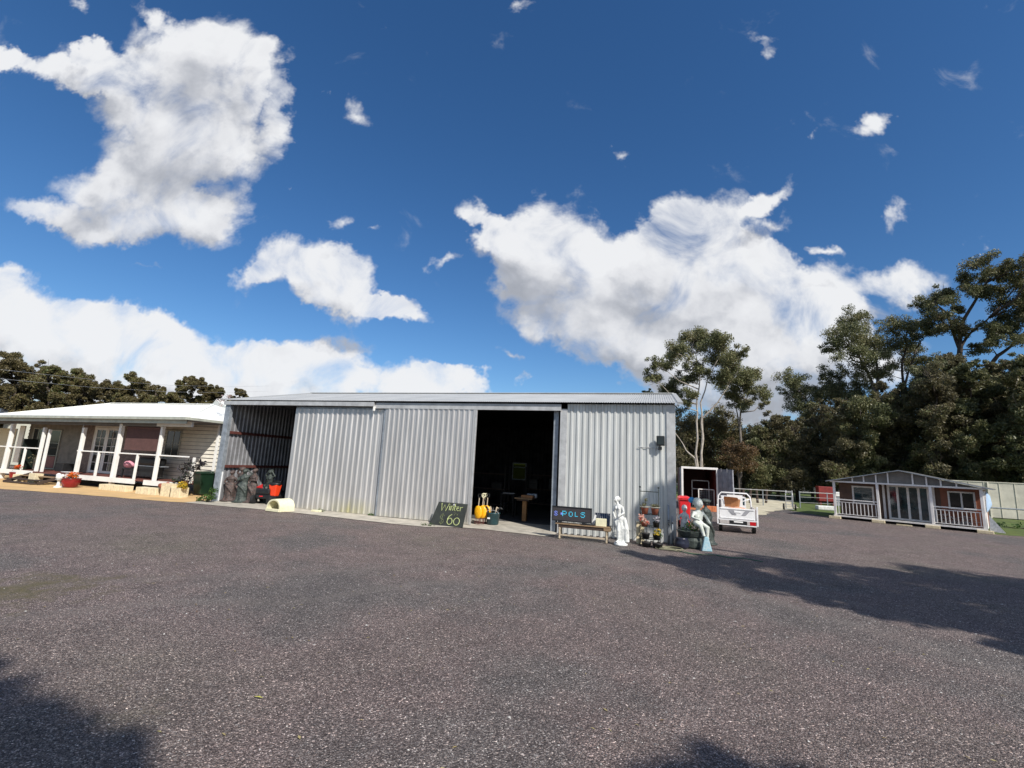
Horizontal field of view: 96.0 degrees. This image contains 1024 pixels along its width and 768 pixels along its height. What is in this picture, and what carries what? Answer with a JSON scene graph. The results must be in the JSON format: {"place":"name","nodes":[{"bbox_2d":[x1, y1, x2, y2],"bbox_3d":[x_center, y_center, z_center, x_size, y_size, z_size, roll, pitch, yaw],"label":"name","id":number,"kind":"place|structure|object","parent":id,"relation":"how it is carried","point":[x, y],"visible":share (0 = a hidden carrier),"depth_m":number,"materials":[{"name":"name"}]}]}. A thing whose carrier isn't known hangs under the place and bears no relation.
{"place":"outdoors","nodes":[
{"label":"outdoors","id":0,"kind":"place"},
{"bbox_2d":[0,475,208,501],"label":"house paving","id":1,"kind":"structure","parent":0,"point":[86,490],"depth_m":20.05,"materials":[{"name":"beige concrete"}]},
{"bbox_2d":[2,472,55,484],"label":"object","id":2,"kind":"structure","parent":1,"relation":"on","point":[19,477],"depth_m":22.50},
{"bbox_2d":[61,478,81,487],"bbox_3d":[-20.629,4.625,21.543,0.740,0.434,0.740,0,-10,17],"label":"flower pot","id":3,"kind":"object","parent":1,"relation":"on","point":[70,483],"visible":0.98,"depth_m":21.32,"materials":[{"name":"ceramic"}]},
{"bbox_2d":[0,400,225,489],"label":"house","id":4,"kind":"structure","parent":1,"relation":"on","point":[96,444],"depth_m":23.43,"materials":[{"name":"white paint"}]},
{"bbox_2d":[12,426,26,461],"bbox_3d":[-28.475,3.463,26.650,0.440,2.100,0.060,0,-10,17],"label":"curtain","id":5,"kind":"object","parent":4,"relation":"hanging from","point":[21,435],"visible":0.86,"depth_m":26.61,"materials":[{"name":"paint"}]},
{"bbox_2d":[18,439,38,468],"bbox_3d":[-26.401,3.821,25.133,0.160,1.640,0.600,0,-10,17],"label":"plant stand","id":6,"kind":"object","parent":4,"relation":"on","point":[33,443],"visible":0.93,"depth_m":25.13,"materials":[{"name":"metal"}]},
{"bbox_2d":[32,428,42,455],"bbox_3d":[-27.479,3.412,26.656,1.000,1.700,0.040,0,-10,17],"label":"window","id":7,"kind":"structure","parent":4,"relation":"in","point":[37,433],"depth_m":26.75,"materials":[{"name":"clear glass"}]},
{"bbox_2d":[44,430,62,468],"bbox_3d":[-26.086,3.705,26.164,0.950,2.210,0.040,0,-10,17],"label":"screen door","id":8,"kind":"structure","parent":4,"relation":"in","point":[56,435],"depth_m":26.18,"materials":[{"name":"grey glass"}]},
{"bbox_2d":[55,463,73,471],"bbox_3d":[-24.105,4.497,24.818,0.600,0.425,0.500,0,-10,17],"label":"planter tub","id":9,"kind":"object","parent":4,"relation":"on","point":[61,467],"visible":0.92,"depth_m":24.65,"materials":[{"name":"black plastic"}]},
{"bbox_2d":[88,428,107,472],"bbox_3d":[-22.488,3.589,25.057,0.920,2.410,0.040,0,-10,17],"label":"french door","id":10,"kind":"structure","parent":4,"relation":"in","point":[101,433],"depth_m":25.08,"materials":[{"name":"white paint"}]},
{"bbox_2d":[100,428,118,473],"bbox_3d":[-21.591,3.585,24.776,0.920,2.410,0.040,0,-10,17],"label":"french door","id":11,"kind":"structure","parent":4,"relation":"in","point":[112,434],"depth_m":24.79,"materials":[{"name":"white paint"}]},
{"bbox_2d":[138,458,166,476],"bbox_3d":[-17.619,4.080,22.542,1.700,0.900,0.560,0,-10,17],"label":"barbecue","id":12,"kind":"object","parent":4,"relation":"on","point":[146,466],"visible":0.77,"depth_m":22.35,"materials":[{"name":"black metal"}]},
{"bbox_2d":[163,430,181,457],"bbox_3d":[-17.235,3.049,23.404,1.000,1.400,0.040,0,-10,17],"label":"window","id":13,"kind":"structure","parent":4,"relation":"in","point":[173,438],"depth_m":23.41,"materials":[{"name":"grey glass"}]},
{"bbox_2d":[160,483,176,496],"bbox_3d":[-14.704,4.562,19.833,0.620,0.550,0.400,0,-10,17],"label":"limestone block","id":14,"kind":"object","parent":1,"relation":"on","point":[165,489],"depth_m":19.66,"materials":[{"name":"beige stone"}]},
{"bbox_2d":[169,487,188,497],"bbox_3d":[-14.204,4.624,19.664,0.580,0.420,0.400,0,-10,17],"label":"limestone block","id":15,"kind":"object","parent":1,"relation":"on","point":[175,492],"depth_m":19.50,"materials":[{"name":"beige stone"}]},
{"bbox_2d":[172,458,206,484],"bbox_3d":[-13.986,3.823,19.937,1.536,1.286,0.627,0,-10,17],"label":"purple plant","id":16,"kind":"object","parent":15,"relation":"on","point":[192,469],"visible":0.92,"depth_m":19.89,"materials":[{"name":"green plant"}]},
{"bbox_2d":[193,471,215,494],"bbox_3d":[-14.091,4.539,21.121,0.680,1.078,0.906,-2,-11,25],"label":"wheelie bin","id":17,"kind":"object","parent":1,"relation":"on","point":[203,482],"visible":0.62,"depth_m":20.87,"materials":[{"name":"green plastic"}]},
{"bbox_2d":[10,450,1008,535],"bbox_3d":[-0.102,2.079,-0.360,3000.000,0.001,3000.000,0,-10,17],"label":"ground","id":18,"kind":"structure","parent":0,"point":[676,485],"depth_m":74.86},
{"bbox_2d":[0,380,16,427],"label":"olive tree","id":19,"kind":"object","parent":18,"relation":"on","point":[3,400],"visible":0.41,"depth_m":39.13,"materials":[{"name":"green plant"}]},
{"bbox_2d":[3,424,30,464],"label":"neighbour building","id":20,"kind":"structure","parent":18,"relation":"on","point":[18,426],"depth_m":38.73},
{"bbox_2d":[0,350,50,410],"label":"olive tree","id":21,"kind":"object","parent":18,"relation":"on","point":[13,362],"visible":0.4,"depth_m":43.84,"materials":[{"name":"green plant"}]},
{"bbox_2d":[11,360,83,411],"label":"olive tree","id":22,"kind":"object","parent":18,"relation":"on","point":[53,390],"visible":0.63,"depth_m":44.37,"materials":[{"name":"green plant"}]},
{"bbox_2d":[46,368,105,408],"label":"olive tree","id":23,"kind":"object","parent":18,"relation":"on","point":[88,389],"visible":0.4,"depth_m":46.19,"materials":[{"name":"green plant"}]},
{"bbox_2d":[81,379,129,405],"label":"olive tree","id":24,"kind":"object","parent":18,"relation":"on","point":[107,393],"visible":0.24,"depth_m":48.77,"materials":[{"name":"green plant"}]},
{"bbox_2d":[112,371,150,402],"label":"olive tree","id":25,"kind":"object","parent":18,"relation":"on","point":[137,386],"visible":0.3,"depth_m":51.28,"materials":[{"name":"green plant"}]},
{"bbox_2d":[131,384,174,402],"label":"olive tree","id":26,"kind":"object","parent":18,"relation":"on","point":[156,395],"visible":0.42,"depth_m":47.46,"materials":[{"name":"green plant"}]},
{"bbox_2d":[168,375,207,449],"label":"olive tree","id":27,"kind":"object","parent":18,"relation":"on","point":[191,385],"visible":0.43,"depth_m":50.11,"materials":[{"name":"green plant"}]},
{"bbox_2d":[198,384,233,462],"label":"olive tree","id":28,"kind":"object","parent":18,"relation":"on","point":[212,397],"visible":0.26,"depth_m":51.05,"materials":[{"name":"green plant"}]},
{"bbox_2d":[0,466,1023,767],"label":"gravel yard","id":29,"kind":"structure","parent":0,"point":[946,574],"depth_m":5.54,"materials":[{"name":"grey gravel"}]},
{"bbox_2d":[0,428,17,473],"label":"white lattice wall","id":30,"kind":"structure","parent":29,"relation":"on","point":[4,433],"depth_m":28.49,"materials":[{"name":"white wood"}]},
{"bbox_2d":[186,501,555,535],"bbox_3d":[-5.667,4.647,16.203,14.512,0.001,1.524,0,-10,17],"label":"concrete apron","id":31,"kind":"object","parent":29,"relation":"on","point":[401,521],"visible":0.79,"depth_m":15.89,"materials":[{"name":"beige concrete"}]},
{"bbox_2d":[195,487,218,501],"bbox_3d":[-12.190,4.425,18.453,0.984,0.655,0.562,0,-10,17],"label":"leafy weed","id":32,"kind":"object","parent":31,"relation":"on","point":[209,497],"visible":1,"depth_m":18.38,"materials":[{"name":"green plant"}]},
{"bbox_2d":[265,498,294,511],"bbox_3d":[-8.408,4.385,16.734,0.660,0.430,0.680,-1,-11,23],"label":"pet shelter","id":33,"kind":"object","parent":31,"relation":"on","point":[281,505],"visible":1,"depth_m":16.61,"materials":[{"name":"plastic"}]},
{"bbox_2d":[430,502,467,527],"bbox_3d":[-2.069,4.290,15.175,1.190,0.717,0.435,0,-10,17],"label":"chalkboard","id":34,"kind":"object","parent":31,"relation":"on","point":[448,514],"visible":0.99,"depth_m":15.15,"materials":[{"name":"black wood"}]},
{"bbox_2d":[211,392,682,543],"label":"metal shed","id":35,"kind":"structure","parent":29,"relation":"on","point":[418,456],"depth_m":16.92,"materials":[{"name":"metal"}]},
{"bbox_2d":[219,470,236,501],"bbox_3d":[-11.667,4.212,19.107,0.654,1.253,0.612,3,-10,-1],"label":"garden statue","id":36,"kind":"object","parent":35,"relation":"on","point":[229,491],"visible":0.88,"depth_m":18.98,"materials":[{"name":"brown stone"}]},
{"bbox_2d":[231,469,252,502],"bbox_3d":[-11.017,4.158,18.914,0.706,1.355,0.661,4,-10,-6],"label":"garden statue","id":37,"kind":"object","parent":35,"relation":"on","point":[242,489],"visible":0.92,"depth_m":18.77,"materials":[{"name":"grey stone"}]},
{"bbox_2d":[242,468,259,502],"bbox_3d":[-10.634,4.163,18.931,0.718,1.388,0.674,-1,-11,23],"label":"garden statue","id":38,"kind":"object","parent":35,"relation":"on","point":[252,485],"visible":0.8,"depth_m":18.79,"materials":[{"name":"brown stone"}]},
{"bbox_2d":[250,480,284,503],"bbox_3d":[-9.947,4.413,18.936,1.040,0.955,1.110,2,-10,6],"label":"ride on mower","id":39,"kind":"object","parent":35,"relation":"on","point":[261,493],"visible":0.65,"depth_m":18.49,"materials":[{"name":"black plastic"}]},
{"bbox_2d":[260,469,275,502],"bbox_3d":[-10.152,4.261,19.262,0.706,1.355,0.661,-1,-11,23],"label":"garden statue","id":40,"kind":"object","parent":35,"relation":"on","point":[270,477],"visible":0.49,"depth_m":19.21,"materials":[{"name":"grey stone"}]},
{"bbox_2d":[266,496,283,504],"bbox_3d":[-9.551,4.681,18.566,0.480,0.340,0.440,0,-10,17],"label":"black crate","id":41,"kind":"object","parent":35,"relation":"on","point":[274,497],"visible":0.45,"depth_m":18.41,"materials":[{"name":"plastic"}]},
{"bbox_2d":[269,482,281,495],"bbox_3d":[-9.550,4.225,18.578,0.480,0.560,0.400,0,-10,17],"label":"orange bucket","id":42,"kind":"object","parent":41,"relation":"on","point":[275,488],"visible":1,"depth_m":18.47,"materials":[{"name":"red plastic"}]},
{"bbox_2d":[285,408,384,513],"bbox_3d":[-6.813,2.866,17.616,4.150,3.840,0.034,0,-10,17],"label":"sliding door","id":43,"kind":"structure","parent":35,"relation":"in","point":[334,462],"depth_m":17.59,"materials":[{"name":"metal"}]},
{"bbox_2d":[376,409,474,523],"bbox_3d":[-3.073,2.811,16.325,3.600,3.870,0.034,0,-10,17],"label":"sliding door","id":44,"kind":"structure","parent":35,"relation":"in","point":[427,454],"depth_m":16.33,"materials":[{"name":"metal"}]},
{"bbox_2d":[474,494,481,524],"bbox_3d":[-1.145,4.257,15.696,0.300,1.016,0.118,-3,-11,29],"label":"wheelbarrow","id":45,"kind":"object","parent":35,"relation":"on","point":[478,512],"visible":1,"depth_m":15.63,"materials":[{"name":"yellow plastic"}]},
{"bbox_2d":[472,466,510,510],"bbox_3d":[-1.616,4.613,20.722,2.960,1.978,0.660,0,-10,17],"label":"storage rack","id":46,"kind":"object","parent":35,"relation":"on","point":[490,503],"visible":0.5,"depth_m":20.37,"materials":[{"name":"black metal"}]},
{"bbox_2d":[486,510,499,524],"bbox_3d":[-0.652,4.566,15.796,0.495,0.487,0.486,0,-10,17],"label":"plastic tub","id":47,"kind":"object","parent":35,"relation":"on","point":[492,518],"visible":0.96,"depth_m":15.61,"materials":[{"name":"plastic"}]},
{"bbox_2d":[500,493,517,516],"bbox_3d":[-0.147,4.913,18.714,0.600,0.910,0.500,0,-10,17],"label":"side table","id":48,"kind":"object","parent":35,"relation":"on","point":[513,495],"visible":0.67,"depth_m":18.62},
{"bbox_2d":[513,464,524,478],"bbox_3d":[0.404,4.840,25.532,0.680,0.810,0.005,0,-10,17],"label":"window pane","id":49,"kind":"structure","parent":35,"relation":"in","point":[518,473],"depth_m":25.53,"materials":[{"name":"glass"}]},
{"bbox_2d":[514,497,536,520],"bbox_3d":[0.495,4.699,17.301,0.670,0.848,0.750,0,-10,17],"label":"table","id":50,"kind":"object","parent":35,"relation":"on","point":[524,507],"visible":0.92,"depth_m":17.17,"materials":[{"name":"orange wood"}]},
{"bbox_2d":[639,436,664,449],"bbox_3d":[4.285,1.803,14.188,0.790,0.420,0.184,0,-10,17],"label":"floodlight","id":51,"kind":"object","parent":35,"relation":"attached to","point":[660,441],"visible":1,"depth_m":14.04,"materials":[{"name":"black plastic"}]},
{"bbox_2d":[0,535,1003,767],"bbox_3d":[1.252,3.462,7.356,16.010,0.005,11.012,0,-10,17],"label":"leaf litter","id":52,"kind":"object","parent":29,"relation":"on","point":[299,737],"visible":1,"depth_m":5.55,"materials":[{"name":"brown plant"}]},
{"bbox_2d":[555,522,611,543],"bbox_3d":[2.078,4.331,13.440,1.600,0.455,0.340,0,-10,18],"label":"timber bench","id":53,"kind":"object","parent":29,"relation":"on","point":[606,529],"visible":0.98,"depth_m":13.32,"materials":[{"name":"brown wood"}]},
{"bbox_2d":[552,505,591,524],"bbox_3d":[1.762,3.856,13.543,1.180,0.480,0.160,0,-10,18],"label":"led sign","id":54,"kind":"object","parent":53,"relation":"on","point":[582,516],"visible":1,"depth_m":13.51,"materials":[{"name":"black plastic"}]},
{"bbox_2d":[612,496,629,545],"bbox_3d":[3.080,3.865,13.050,0.415,1.338,0.386,5,-10,-15],"label":"white statue","id":55,"kind":"object","parent":29,"relation":"on","point":[620,525],"visible":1,"depth_m":12.94,"materials":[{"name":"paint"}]},
{"bbox_2d":[667,505,672,544],"bbox_3d":[4.664,4.145,13.578,0.167,1.120,0.222,0,-10,17],"label":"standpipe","id":56,"kind":"object","parent":29,"relation":"on","point":[668,525],"visible":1,"depth_m":13.62,"materials":[{"name":"metal"}]},
{"bbox_2d":[674,537,688,548],"bbox_3d":[4.763,4.467,12.945,0.420,0.280,0.420,0,-10,17],"label":"dark urn","id":57,"kind":"object","parent":29,"relation":"on","point":[682,542],"visible":0.94,"depth_m":12.80,"materials":[{"name":"blue ceramic"}]},
{"bbox_2d":[677,521,704,548],"bbox_3d":[5.138,4.292,13.180,0.812,0.750,0.799,0,-10,17],"label":"planter","id":58,"kind":"object","parent":29,"relation":"on","point":[694,537],"visible":0.94,"depth_m":12.89,"materials":[{"name":"stone"}]},
{"bbox_2d":[688,497,710,537],"bbox_3d":[5.313,3.799,13.045,0.545,1.132,0.512,6,-10,-17],"label":"child statue","id":59,"kind":"object","parent":58,"relation":"on","point":[697,515],"visible":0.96,"depth_m":13.03,"materials":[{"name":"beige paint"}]},
{"bbox_2d":[677,466,733,509],"bbox_3d":[12.019,6.540,29.197,2.746,2.440,6.886,0,-10,17],"label":"shipping container","id":60,"kind":"object","parent":29,"relation":"on","point":[719,480],"visible":0.64,"depth_m":29.10,"materials":[{"name":"white metal"}]},
{"bbox_2d":[718,469,733,506],"bbox_3d":[12.073,5.964,26.030,0.103,2.340,1.000,7,-11,-24],"label":"container door","id":61,"kind":"structure","parent":60,"relation":"in","point":[725,478],"depth_m":26.11,"materials":[{"name":"grey metal"}]},
{"bbox_2d":[700,499,717,544],"bbox_3d":[5.958,4.187,14.056,0.567,1.335,0.546,5,-10,-12],"label":"bronze statue","id":62,"kind":"object","parent":29,"relation":"on","point":[706,511],"visible":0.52,"depth_m":13.96,"materials":[{"name":"metal"}]},
{"bbox_2d":[717,491,758,533],"bbox_3d":[8.859,5.031,18.333,1.370,1.397,3.055,-1,-11,22],"label":"cargo truck","id":63,"kind":"object","parent":29,"relation":"on","point":[738,517],"visible":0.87,"depth_m":17.02,"materials":[{"name":"white paint"}]},
{"bbox_2d":[826,470,1004,532],"bbox_3d":[21.435,6.074,24.708,4.441,2.740,6.754,12,-13,-42],"label":"garden cabin","id":64,"kind":"object","parent":29,"relation":"on","point":[901,497],"visible":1,"depth_m":23.68,"materials":[{"name":"wood"}]},
{"bbox_2d":[852,486,874,504],"bbox_3d":[19.382,6.136,25.443,0.047,0.970,0.980,12,-13,-42],"label":"window","id":65,"kind":"structure","parent":64,"relation":"in","point":[865,493],"depth_m":25.43,"materials":[{"name":"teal glass"}]},
{"bbox_2d":[886,485,931,522],"bbox_3d":[20.667,6.210,24.009,0.047,1.800,1.700,12,-13,-42],"label":"sliding door","id":66,"kind":"structure","parent":64,"relation":"in","point":[908,503],"depth_m":23.98,"materials":[{"name":"grey glass"}]},
{"bbox_2d":[947,491,976,510],"bbox_3d":[22.047,5.724,22.597,0.047,0.870,0.980,12,-13,-42],"label":"window","id":67,"kind":"structure","parent":64,"relation":"in","point":[957,499],"depth_m":22.58,"materials":[{"name":"black glass"}]},
{"bbox_2d":[0,0,1023,459],"label":"sky","id":68,"kind":"structure","parent":0,"point":[267,197],"materials":[{"name":"blue"}]},
{"bbox_2d":[677,495,690,525],"bbox_3d":[5.373,3.976,14.376,0.400,0.947,0.570,0,-10,13],"label":"red wheelie bin","id":69,"kind":"object","parent":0,"point":[682,500],"visible":0.59,"depth_m":14.21,"materials":[{"name":"plastic"}]},
{"bbox_2d":[746,497,797,514],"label":"limestone path","id":70,"kind":"structure","parent":0,"point":[774,504],"depth_m":34.07,"materials":[{"name":"beige stone"}]},
{"bbox_2d":[742,423,779,496],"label":"tree","id":71,"kind":"object","parent":70,"relation":"on","point":[747,474],"visible":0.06,"depth_m":46.22,"materials":[{"name":"green plant"}]},
{"bbox_2d":[676,486,1023,535],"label":"lawn","id":72,"kind":"structure","parent":0,"point":[808,507],"depth_m":31.20,"materials":[{"name":"green plant"}]},
{"bbox_2d":[675,405,704,482],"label":"tree","id":73,"kind":"object","parent":72,"relation":"on","point":[681,426],"visible":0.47,"depth_m":48.30,"materials":[{"name":"green plant"}]},
{"bbox_2d":[641,325,750,466],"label":"gum tree","id":74,"kind":"object","parent":72,"relation":"on","point":[703,339],"visible":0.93,"depth_m":44.07,"materials":[{"name":"green plant"}]},
{"bbox_2d":[681,414,723,466],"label":"tree","id":75,"kind":"object","parent":72,"relation":"on","point":[692,451],"visible":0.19,"depth_m":49.85,"materials":[{"name":"green plant"}]},
{"bbox_2d":[692,411,735,460],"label":"tree","id":76,"kind":"object","parent":72,"relation":"on","point":[710,452],"visible":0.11,"depth_m":53.34,"materials":[{"name":"green plant"}]},
{"bbox_2d":[703,402,746,491],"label":"tree","id":77,"kind":"object","parent":72,"relation":"on","point":[719,426],"visible":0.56,"depth_m":48.92,"materials":[{"name":"green plant"}]},
{"bbox_2d":[718,420,752,494],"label":"tree","id":78,"kind":"object","parent":72,"relation":"on","point":[745,432],"visible":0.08,"depth_m":48.51,"materials":[{"name":"green plant"}]},
{"bbox_2d":[715,436,759,494],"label":"russet tree","id":79,"kind":"object","parent":72,"relation":"on","point":[737,463],"visible":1,"depth_m":40.20,"materials":[{"name":"brown plant"}]},
{"bbox_2d":[713,366,773,494],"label":"slender gum tree","id":80,"kind":"object","parent":72,"relation":"on","point":[746,383],"visible":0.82,"depth_m":45.80,"materials":[{"name":"green plant"}]},
{"bbox_2d":[744,419,788,497],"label":"tree","id":81,"kind":"object","parent":72,"relation":"on","point":[765,478],"visible":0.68,"depth_m":43.13,"materials":[{"name":"green plant"}]},
{"bbox_2d":[754,409,803,498],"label":"tree","id":82,"kind":"object","parent":72,"relation":"on","point":[774,423],"visible":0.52,"depth_m":44.22,"materials":[{"name":"green plant"}]},
{"bbox_2d":[764,416,822,500],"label":"tree","id":83,"kind":"object","parent":72,"relation":"on","point":[797,469],"visible":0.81,"depth_m":42.77,"materials":[{"name":"green plant"}]},
{"bbox_2d":[771,366,835,417],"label":"gum tree","id":84,"kind":"object","parent":72,"relation":"on","point":[800,399],"visible":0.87,"depth_m":50.79,"materials":[{"name":"green plant"}]},
{"bbox_2d":[794,401,828,499],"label":"tree","id":85,"kind":"object","parent":72,"relation":"on","point":[809,406],"visible":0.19,"depth_m":46.02,"materials":[{"name":"green plant"}]},
{"bbox_2d":[801,398,840,501],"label":"tree","id":86,"kind":"object","parent":72,"relation":"on","point":[821,422],"visible":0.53,"depth_m":42.93,"materials":[{"name":"green plant"}]},
{"bbox_2d":[815,486,833,505],"bbox_3d":[26.105,9.296,38.355,1.200,1.500,0.800,0,-10,17],"label":"red bin box","id":87,"kind":"object","parent":72,"relation":"on","point":[820,495],"visible":0.77,"depth_m":38.09,"materials":[{"name":"paint"}]},
{"bbox_2d":[813,363,871,408],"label":"tree","id":88,"kind":"object","parent":72,"relation":"on","point":[839,387],"visible":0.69,"depth_m":50.06,"materials":[{"name":"green plant"}]},
{"bbox_2d":[818,397,872,488],"bbox_3d":[28.887,5.699,39.852,3.815,9.371,6.025,-5,-12,38],"label":"tree","id":89,"kind":"object","parent":72,"relation":"on","point":[835,469],"visible":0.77,"depth_m":38.90,"materials":[{"name":"green plant"}]},
{"bbox_2d":[818,304,905,392],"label":"gum tree","id":90,"kind":"object","parent":72,"relation":"on","point":[853,332],"visible":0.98,"depth_m":47.72,"materials":[{"name":"green plant"}]},
{"bbox_2d":[835,390,898,475],"bbox_3d":[30.061,5.459,39.821,4.227,9.961,7.648,0,-10,17],"label":"tree","id":91,"kind":"object","parent":72,"relation":"on","point":[866,422],"visible":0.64,"depth_m":38.46,"materials":[{"name":"green plant"}]},
{"bbox_2d":[867,380,903,471],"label":"tree","id":92,"kind":"object","parent":72,"relation":"on","point":[893,438],"visible":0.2,"depth_m":39.78,"materials":[{"name":"green plant"}]},
{"bbox_2d":[873,386,915,470],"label":"tree","id":93,"kind":"object","parent":72,"relation":"on","point":[894,398],"visible":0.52,"depth_m":39.45,"materials":[{"name":"green plant"}]},
{"bbox_2d":[872,312,941,383],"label":"gum tree","id":94,"kind":"object","parent":72,"relation":"on","point":[904,346],"visible":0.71,"depth_m":47.89,"materials":[{"name":"green plant"}]},
{"bbox_2d":[887,358,949,473],"bbox_3d":[34.988,4.311,39.810,4.774,12.688,7.610,-5,-13,39],"label":"tree","id":95,"kind":"object","parent":72,"relation":"on","point":[918,444],"visible":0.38,"depth_m":39.02,"materials":[{"name":"green plant"}]},
{"bbox_2d":[908,359,973,479],"bbox_3d":[33.724,4.164,36.272,4.022,11.649,7.353,-4,-12,33],"label":"tree","id":96,"kind":"object","parent":72,"relation":"on","point":[938,406],"visible":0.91,"depth_m":35.63,"materials":[{"name":"green plant"}]},
{"bbox_2d":[923,352,983,479],"bbox_3d":[36.543,3.709,37.856,6.718,13.344,3.734,9,-12,-34],"label":"tree","id":97,"kind":"object","parent":72,"relation":"on","point":[954,360],"visible":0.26,"depth_m":37.10,"materials":[{"name":"green plant"}]},
{"bbox_2d":[906,249,1023,361],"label":"spreading gum tree","id":98,"kind":"object","parent":72,"relation":"on","point":[997,329],"visible":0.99,"depth_m":41.39,"materials":[{"name":"green plant"}]},
{"bbox_2d":[946,358,1010,481],"bbox_3d":[36.029,4.014,35.910,6.360,12.038,4.046,12,-13,-43],"label":"tree","id":99,"kind":"object","parent":72,"relation":"on","point":[974,465],"visible":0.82,"depth_m":35.24,"materials":[{"name":"green plant"}]},
{"bbox_2d":[938,479,1023,519],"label":"sheet fence","id":100,"kind":"object","parent":72,"relation":"on","point":[1006,495],"visible":0.29,"depth_m":31.96,"materials":[{"name":"white metal"}]},
{"bbox_2d":[970,359,1004,479],"bbox_3d":[40.104,4.361,39.091,7.144,12.833,4.068,9,-12,-32],"label":"tree","id":101,"kind":"object","parent":72,"relation":"on","point":[989,366],"visible":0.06,"depth_m":38.79,"materials":[{"name":"green plant"}]},
{"bbox_2d":[980,359,1012,481],"bbox_3d":[39.686,4.187,37.001,6.550,12.460,3.484,10,-12,-34],"label":"tree","id":102,"kind":"object","parent":72,"relation":"on","point":[995,409],"visible":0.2,"depth_m":36.73,"materials":[{"name":"green plant"}]},
{"bbox_2d":[986,351,1023,482],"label":"tree","id":103,"kind":"object","parent":72,"relation":"on","point":[1014,463],"visible":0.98,"depth_m":33.22,"materials":[{"name":"green plant"}]},
{"bbox_3d":[8.560,4.911,17.656,0.914,0.431,1.083,0,-10,17],"label":"orange load","id":104,"kind":"object","parent":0,"visible":0},
{"bbox_2d":[724,496,739,506],"bbox_3d":[8.545,4.578,17.915,0.540,0.400,0.450,-4,-12,35],"label":"cardboard box","id":105,"kind":"object","parent":104,"relation":"on","point":[731,501],"visible":0.95,"depth_m":17.83,"materials":[{"name":"brown cardboard"}]},
{"bbox_3d":[5.058,4.504,13.484,0.318,0.421,0.313,0,-10,17],"label":"stone pedestal","id":106,"kind":"object","parent":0,"visible":0},
{"bbox_2d":[678,505,690,530],"bbox_3d":[5.083,4.016,13.466,0.301,0.943,0.424,6,-10,-20],"label":"kneeling statue","id":107,"kind":"object","parent":106,"relation":"on","point":[684,515],"visible":0.76,"depth_m":13.52,"materials":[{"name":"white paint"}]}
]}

